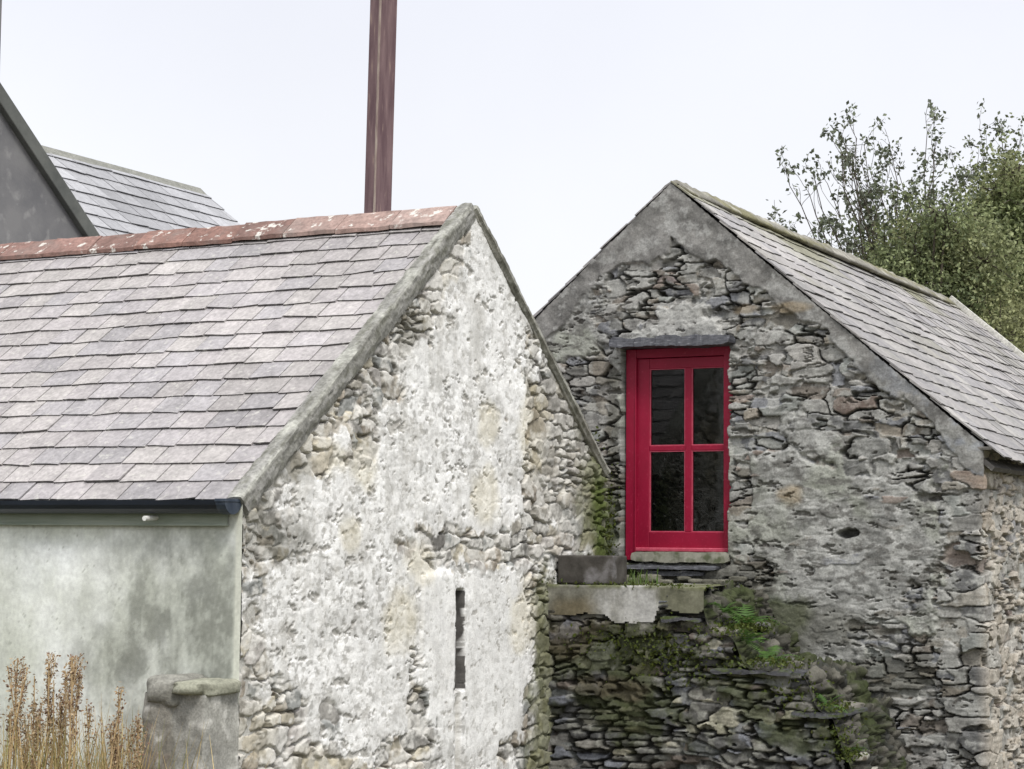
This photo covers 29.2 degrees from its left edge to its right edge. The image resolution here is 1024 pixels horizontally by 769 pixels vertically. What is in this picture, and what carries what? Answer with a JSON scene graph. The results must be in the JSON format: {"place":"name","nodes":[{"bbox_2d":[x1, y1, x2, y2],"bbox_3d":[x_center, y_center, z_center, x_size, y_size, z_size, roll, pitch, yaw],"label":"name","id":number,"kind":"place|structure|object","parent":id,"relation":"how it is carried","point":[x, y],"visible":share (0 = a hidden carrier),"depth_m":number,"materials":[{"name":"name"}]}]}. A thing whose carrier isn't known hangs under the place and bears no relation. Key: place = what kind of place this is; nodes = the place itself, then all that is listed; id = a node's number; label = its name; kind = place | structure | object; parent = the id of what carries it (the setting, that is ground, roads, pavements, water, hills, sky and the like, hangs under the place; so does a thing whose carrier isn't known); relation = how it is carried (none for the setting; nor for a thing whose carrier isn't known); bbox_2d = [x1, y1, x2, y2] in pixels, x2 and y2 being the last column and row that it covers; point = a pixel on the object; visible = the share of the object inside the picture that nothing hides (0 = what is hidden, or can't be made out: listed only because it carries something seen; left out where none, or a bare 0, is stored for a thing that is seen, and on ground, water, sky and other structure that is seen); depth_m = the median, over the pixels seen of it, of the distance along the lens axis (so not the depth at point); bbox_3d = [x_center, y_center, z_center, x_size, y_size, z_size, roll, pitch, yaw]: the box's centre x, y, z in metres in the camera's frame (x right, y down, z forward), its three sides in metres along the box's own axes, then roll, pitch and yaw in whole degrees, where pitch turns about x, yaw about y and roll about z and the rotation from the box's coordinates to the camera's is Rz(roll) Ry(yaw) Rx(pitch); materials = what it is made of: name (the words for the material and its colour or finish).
{"place":"outdoors","nodes":[
{"label":"outdoors","id":0,"kind":"place"},
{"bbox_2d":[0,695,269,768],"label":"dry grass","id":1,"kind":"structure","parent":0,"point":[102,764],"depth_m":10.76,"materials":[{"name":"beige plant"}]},
{"bbox_2d":[0,0,1023,314],"label":"sky","id":2,"kind":"structure","parent":0,"point":[559,120],"materials":[{"name":"white"}]},
{"bbox_3d":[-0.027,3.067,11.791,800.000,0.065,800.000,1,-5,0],"label":"ground","id":3,"kind":"structure","parent":0,"visible":0},
{"bbox_2d":[4,706,14,766],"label":"dried weed","id":4,"kind":"object","parent":3,"relation":"on","point":[9,721],"visible":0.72,"depth_m":10.91,"materials":[{"name":"brown plant"}]},
{"bbox_2d":[0,659,30,768],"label":"dried weed","id":5,"kind":"object","parent":3,"relation":"on","point":[15,714],"visible":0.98,"depth_m":10.83,"materials":[{"name":"brown plant"}]},
{"bbox_2d":[3,658,31,766],"bbox_3d":[-2.740,2.240,10.864,0.193,1.440,0.103,1,-5,-3],"label":"dried weed","id":6,"kind":"object","parent":3,"relation":"on","point":[11,686],"visible":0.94,"depth_m":10.90,"materials":[{"name":"brown plant"}]},
{"bbox_2d":[9,656,30,768],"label":"dried weed","id":7,"kind":"object","parent":3,"relation":"on","point":[16,675],"visible":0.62,"depth_m":11.01,"materials":[{"name":"brown plant"}]},
{"bbox_2d":[15,703,33,768],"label":"dried weed","id":8,"kind":"object","parent":3,"relation":"on","point":[24,731],"visible":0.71,"depth_m":10.88,"materials":[{"name":"brown plant"}]},
{"bbox_2d":[20,731,31,768],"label":"dried weed","id":9,"kind":"object","parent":3,"relation":"on","point":[24,746],"visible":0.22,"depth_m":11.07,"materials":[{"name":"brown plant"}]},
{"bbox_2d":[24,706,44,768],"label":"dried weed","id":10,"kind":"object","parent":3,"relation":"on","point":[35,732],"visible":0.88,"depth_m":10.74,"materials":[{"name":"brown plant"}]},
{"bbox_2d":[28,674,42,768],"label":"dried weed","id":11,"kind":"object","parent":3,"relation":"on","point":[34,714],"visible":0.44,"depth_m":11.03,"materials":[{"name":"brown plant"}]},
{"bbox_2d":[27,690,45,768],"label":"dried weed","id":12,"kind":"object","parent":3,"relation":"on","point":[37,722],"visible":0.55,"depth_m":11.02,"materials":[{"name":"brown plant"}]},
{"bbox_2d":[35,694,58,766],"bbox_3d":[-2.612,2.338,10.918,0.110,1.255,0.108,-4,-7,45],"label":"dried weed","id":13,"kind":"object","parent":3,"relation":"on","point":[45,721],"visible":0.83,"depth_m":10.95,"materials":[{"name":"brown plant"}]},
{"bbox_2d":[0,0,99,243],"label":"grey farmhouse","id":14,"kind":"object","parent":3,"relation":"on","point":[39,201],"visible":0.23,"depth_m":18.62,"materials":[{"name":"concrete"}]},
{"bbox_2d":[41,652,60,753],"bbox_3d":[-2.593,2.230,10.938,0.107,1.476,0.107,-1,-5,22],"label":"dried weed","id":15,"kind":"object","parent":3,"relation":"on","point":[50,673],"visible":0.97,"depth_m":10.97,"materials":[{"name":"brown plant"}]},
{"bbox_2d":[42,678,60,768],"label":"dried weed","id":16,"kind":"object","parent":3,"relation":"on","point":[50,714],"visible":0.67,"depth_m":10.91,"materials":[{"name":"brown plant"}]},
{"bbox_2d":[46,690,68,768],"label":"dried weed","id":17,"kind":"object","parent":3,"relation":"on","point":[60,696],"visible":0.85,"depth_m":10.95,"materials":[{"name":"brown plant"}]},
{"bbox_2d":[40,671,76,768],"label":"dried weed","id":18,"kind":"object","parent":3,"relation":"on","point":[58,718],"visible":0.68,"depth_m":10.91,"materials":[{"name":"brown plant"}]},
{"bbox_2d":[57,671,71,768],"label":"dried weed","id":19,"kind":"object","parent":3,"relation":"on","point":[65,720],"visible":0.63,"depth_m":10.87,"materials":[{"name":"brown plant"}]},
{"bbox_2d":[60,655,79,768],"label":"dried weed","id":20,"kind":"object","parent":3,"relation":"on","point":[71,685],"visible":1,"depth_m":10.69,"materials":[{"name":"brown plant"}]},
{"bbox_2d":[66,676,84,768],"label":"dried weed","id":21,"kind":"object","parent":3,"relation":"on","point":[76,731],"visible":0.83,"depth_m":10.83,"materials":[{"name":"brown plant"}]},
{"bbox_2d":[66,653,87,756],"bbox_3d":[-2.409,2.220,10.798,0.107,1.476,0.107,1,-5,-1],"label":"dried weed","id":22,"kind":"object","parent":3,"relation":"on","point":[77,697],"visible":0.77,"depth_m":10.84,"materials":[{"name":"brown plant"}]},
{"bbox_2d":[81,699,102,767],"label":"dried weed","id":23,"kind":"object","parent":3,"relation":"on","point":[88,725],"visible":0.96,"depth_m":10.77,"materials":[{"name":"brown plant"}]},
{"bbox_2d":[104,716,119,768],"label":"dried weed","id":24,"kind":"object","parent":3,"relation":"on","point":[108,729],"visible":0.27,"depth_m":10.78,"materials":[{"name":"brown plant"}]},
{"bbox_2d":[106,687,122,768],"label":"dried weed","id":25,"kind":"object","parent":3,"relation":"on","point":[116,752],"visible":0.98,"depth_m":10.62,"materials":[{"name":"brown plant"}]},
{"bbox_2d":[107,686,126,768],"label":"dried weed","id":26,"kind":"object","parent":3,"relation":"on","point":[116,726],"visible":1,"depth_m":10.60,"materials":[{"name":"brown plant"}]},
{"bbox_2d":[113,734,125,768],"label":"dried weed","id":27,"kind":"object","parent":3,"relation":"on","point":[119,750],"visible":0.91,"depth_m":10.67,"materials":[{"name":"brown plant"}]},
{"bbox_2d":[123,718,136,767],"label":"dried weed","id":28,"kind":"object","parent":3,"relation":"on","point":[130,746],"visible":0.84,"depth_m":10.64,"materials":[{"name":"brown plant"}]},
{"bbox_2d":[126,741,144,768],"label":"dried weed","id":29,"kind":"object","parent":3,"relation":"on","point":[135,760],"visible":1,"depth_m":10.51,"materials":[{"name":"brown plant"}]},
{"bbox_2d":[41,145,239,235],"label":"slate roofed house","id":30,"kind":"structure","parent":3,"relation":"on","point":[112,199],"depth_m":22.20,"materials":[{"name":"grey stone"}]},
{"bbox_2d":[132,713,149,768],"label":"dried weed","id":31,"kind":"object","parent":3,"relation":"on","point":[138,735],"visible":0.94,"depth_m":10.65,"materials":[{"name":"brown plant"}]},
{"bbox_2d":[142,673,241,768],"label":"stone pier","id":32,"kind":"structure","parent":3,"relation":"on","point":[197,702],"depth_m":11.01,"materials":[{"name":"grey stone"}]},
{"bbox_2d":[0,203,610,768],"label":"whitewashed cottage","id":33,"kind":"structure","parent":3,"relation":"on","point":[328,491],"depth_m":12.89,"materials":[{"name":"stone"}]},
{"bbox_2d":[364,0,396,212],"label":"rusty steel post","id":34,"kind":"object","parent":3,"relation":"on","point":[380,109],"depth_m":17.68,"materials":[{"name":"brown metal"}]},
{"bbox_2d":[546,574,912,768],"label":"stone stair","id":35,"kind":"object","parent":3,"relation":"on","point":[616,720],"visible":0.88,"depth_m":14.34,"materials":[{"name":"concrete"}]},
{"bbox_2d":[558,555,626,584],"bbox_3d":[0.610,1.402,14.864,0.455,0.215,0.280,-2,-5,26],"label":"concrete block","id":36,"kind":"object","parent":35,"relation":"on","point":[591,569],"depth_m":14.74,"materials":[{"name":"grey concrete"}]},
{"bbox_2d":[626,565,658,584],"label":"grass tuft","id":37,"kind":"object","parent":35,"relation":"on","point":[640,579],"visible":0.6,"depth_m":15.12,"materials":[{"name":"green plant"}]},
{"bbox_2d":[541,426,873,761],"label":"ferns","id":38,"kind":"object","parent":35,"relation":"on","point":[754,627],"visible":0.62,"depth_m":14.22,"materials":[{"name":"green plant"}]},
{"bbox_2d":[710,602,745,621],"bbox_3d":[1.554,1.648,14.315,0.307,0.161,0.318,1,-5,0],"label":"fern","id":39,"kind":"object","parent":35,"relation":"on","point":[727,609],"visible":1,"depth_m":14.29,"materials":[{"name":"green plant"}]},
{"bbox_2d":[730,629,767,651],"bbox_3d":[1.674,1.848,14.162,0.373,0.183,0.321,-1,-5,14],"label":"fern","id":40,"kind":"object","parent":35,"relation":"on","point":[749,639],"visible":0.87,"depth_m":14.10,"materials":[{"name":"green plant"}]},
{"bbox_2d":[730,603,779,626],"bbox_3d":[1.761,1.742,14.591,0.442,0.224,0.408,-2,-5,28],"label":"fern","id":41,"kind":"object","parent":35,"relation":"on","point":[746,613],"visible":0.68,"depth_m":14.59,"materials":[{"name":"green plant"}]},
{"bbox_2d":[759,645,796,662],"bbox_3d":[1.923,1.994,14.329,0.388,0.174,0.241,-2,-5,30],"label":"fern","id":42,"kind":"object","parent":35,"relation":"on","point":[769,653],"visible":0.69,"depth_m":14.31,"materials":[{"name":"green plant"}]},
{"bbox_2d":[815,693,844,710],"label":"fern","id":43,"kind":"object","parent":35,"relation":"on","point":[822,699],"visible":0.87,"depth_m":13.82,"materials":[{"name":"green plant"}]},
{"bbox_2d":[840,738,867,753],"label":"fern","id":44,"kind":"object","parent":35,"relation":"on","point":[853,748],"visible":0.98,"depth_m":13.66,"materials":[{"name":"green plant"}]},
{"bbox_2d":[533,180,1023,768],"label":"stone outbuilding","id":45,"kind":"structure","parent":3,"relation":"on","point":[819,444],"depth_m":15.52,"materials":[{"name":"stone"}]},
{"bbox_2d":[626,346,733,559],"bbox_3d":[1.367,0.562,15.928,0.937,1.725,0.096,-2,-5,28],"label":"window","id":46,"kind":"structure","parent":45,"relation":"in","point":[640,363],"depth_m":15.99,"materials":[{"name":"red paint"}]},
{"bbox_2d":[766,99,985,305],"bbox_3d":[4.888,0.136,26.574,3.056,8.315,3.397,1,-5,0],"label":"sparse tree","id":47,"kind":"object","parent":3,"relation":"on","point":[861,201],"visible":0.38,"depth_m":26.43,"materials":[{"name":"green plant"}]},
{"bbox_2d":[854,186,1023,352],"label":"bushy tree","id":48,"kind":"object","parent":3,"relation":"on","point":[947,247],"visible":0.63,"depth_m":25.36,"materials":[{"name":"green plant"}]},
{"bbox_2d":[929,98,1023,231],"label":"sparse tree","id":49,"kind":"object","parent":3,"relation":"on","point":[998,129],"visible":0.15,"depth_m":28.51,"materials":[{"name":"green plant"}]},
{"bbox_2d":[952,134,1023,347],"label":"bushy tree","id":50,"kind":"object","parent":3,"relation":"on","point":[1007,191],"visible":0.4,"depth_m":26.84,"materials":[{"name":"green plant"}]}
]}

